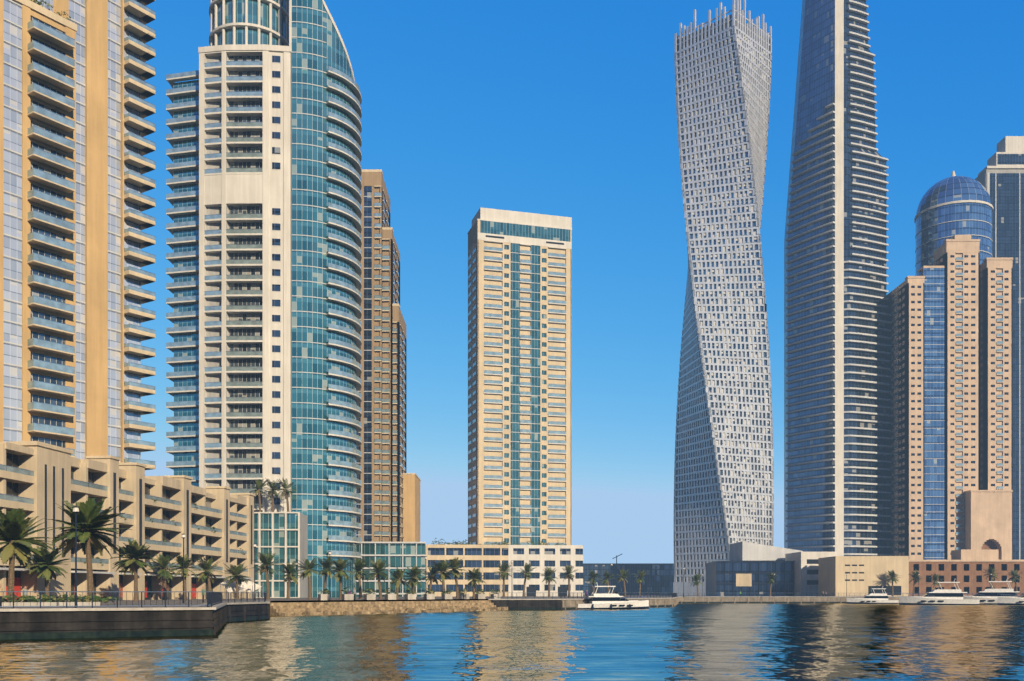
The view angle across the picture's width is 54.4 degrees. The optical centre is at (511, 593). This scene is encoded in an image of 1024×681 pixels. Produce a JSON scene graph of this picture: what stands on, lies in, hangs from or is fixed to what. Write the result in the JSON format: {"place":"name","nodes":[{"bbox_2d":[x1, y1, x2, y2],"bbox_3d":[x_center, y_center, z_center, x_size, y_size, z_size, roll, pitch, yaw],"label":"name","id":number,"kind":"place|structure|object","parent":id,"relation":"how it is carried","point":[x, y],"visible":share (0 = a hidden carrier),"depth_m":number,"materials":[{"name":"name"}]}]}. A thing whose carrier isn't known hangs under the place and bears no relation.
{"place":"outdoors","nodes":[
{"label":"outdoors","id":0,"kind":"place"},
{"bbox_2d":[2,595,1017,607],"bbox_3d":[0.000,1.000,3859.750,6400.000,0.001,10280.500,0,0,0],"label":"ground","id":1,"kind":"structure","parent":0,"point":[110,604],"depth_m":161.32,"materials":[{"name":"beige concrete"}]},
{"bbox_2d":[0,441,254,600],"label":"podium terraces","id":2,"kind":"object","parent":1,"relation":"on","point":[162,514],"visible":0.79,"depth_m":146.58,"materials":[{"name":"beige concrete"}]},
{"bbox_2d":[0,0,155,469],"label":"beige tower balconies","id":3,"kind":"structure","parent":2,"relation":"on","point":[76,90],"depth_m":165.00,"materials":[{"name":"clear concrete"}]},
{"bbox_2d":[166,0,361,597],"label":"high-rise tower","id":4,"kind":"structure","parent":1,"relation":"on","point":[264,169],"depth_m":233.84,"materials":[{"name":"teal glass"}]},
{"bbox_2d":[254,512,425,597],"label":"green glass block","id":5,"kind":"structure","parent":1,"relation":"on","point":[283,536],"depth_m":222.25,"materials":[{"name":"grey glass"}]},
{"bbox_2d":[356,169,405,541],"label":"high-rise building","id":6,"kind":"structure","parent":1,"relation":"on","point":[382,418],"depth_m":330.50,"materials":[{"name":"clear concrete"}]},
{"bbox_2d":[403,473,420,541],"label":"beige block","id":7,"kind":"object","parent":1,"relation":"on","point":[411,507],"visible":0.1,"depth_m":345.00,"materials":[{"name":"beige concrete"}]},
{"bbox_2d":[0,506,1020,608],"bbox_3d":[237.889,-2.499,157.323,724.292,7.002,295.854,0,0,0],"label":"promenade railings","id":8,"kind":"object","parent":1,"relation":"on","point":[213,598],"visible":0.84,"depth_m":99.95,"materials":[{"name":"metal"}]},
{"bbox_2d":[0,478,1021,601],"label":"palm trees","id":9,"kind":"object","parent":1,"relation":"on","point":[15,525],"visible":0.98,"depth_m":149.61,"materials":[{"name":"green plant"}]},
{"bbox_2d":[426,538,598,595],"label":"podium building","id":10,"kind":"structure","parent":1,"relation":"on","point":[488,558],"depth_m":328.46,"materials":[{"name":"beige concrete"}]},
{"bbox_2d":[467,207,571,544],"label":"tower","id":11,"kind":"structure","parent":1,"relation":"on","point":[520,377],"depth_m":365.13,"materials":[{"name":"beige concrete"}]},
{"bbox_2d":[673,0,773,595],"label":"twisted tower","id":12,"kind":"structure","parent":1,"relation":"on","point":[724,480],"depth_m":426.31,"materials":[{"name":"grey concrete"}]},
{"bbox_2d":[784,0,891,555],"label":"skyscraper","id":13,"kind":"structure","parent":1,"relation":"on","point":[837,427],"depth_m":458.73,"materials":[{"name":"glass"}]},
{"bbox_2d":[886,171,1012,559],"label":"building","id":14,"kind":"structure","parent":1,"relation":"on","point":[949,304],"depth_m":444.30,"materials":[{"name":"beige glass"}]},
{"bbox_2d":[975,136,1023,559],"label":"skyscraper","id":15,"kind":"structure","parent":1,"relation":"on","point":[1000,178],"depth_m":520.15,"materials":[{"name":"blue glass"}]},
{"bbox_2d":[0,599,1023,680],"bbox_3d":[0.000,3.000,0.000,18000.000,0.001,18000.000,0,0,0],"label":"water","id":16,"kind":"structure","parent":0,"point":[780,642],"depth_m":55.13,"materials":[{"name":"blue liquid"}]},
{"bbox_2d":[0,597,898,639],"bbox_3d":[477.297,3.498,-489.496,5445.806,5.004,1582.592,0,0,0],"label":"quay walls","id":17,"kind":"structure","parent":16,"relation":"in","point":[35,623],"depth_m":71.50,"materials":[{"name":"stone"}]},
{"bbox_2d":[577,582,648,608],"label":"yacht","id":18,"kind":"object","parent":16,"relation":"on","point":[613,600],"visible":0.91,"depth_m":185.57,"materials":[{"name":"white plastic"}]},
{"bbox_2d":[847,586,898,603],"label":"yacht","id":19,"kind":"object","parent":16,"relation":"on","point":[874,598],"visible":0.94,"depth_m":283.61,"materials":[{"name":"white plastic"}]},
{"bbox_2d":[899,580,982,604],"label":"yacht","id":20,"kind":"object","parent":16,"relation":"on","point":[937,596],"visible":0.98,"depth_m":256.04,"materials":[{"name":"white plastic"}]},
{"bbox_2d":[963,578,1019,604],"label":"yacht","id":21,"kind":"object","parent":16,"relation":"on","point":[986,596],"visible":0.57,"depth_m":266.03,"materials":[{"name":"white plastic"}]},
{"bbox_2d":[997,593,1023,604],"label":"yacht","id":22,"kind":"object","parent":16,"relation":"on","point":[1010,600],"visible":0.97,"depth_m":251.75,"materials":[{"name":"white plastic"}]},
{"bbox_2d":[141,0,1023,562],"label":"sky","id":23,"kind":"structure","parent":0,"point":[565,108],"materials":[{"name":"blue"}]},
{"bbox_2d":[583,541,1023,595],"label":"low-rise waterfront buildings","id":24,"kind":"structure","parent":0,"point":[746,568],"depth_m":358.98,"materials":[{"name":"grey concrete"}]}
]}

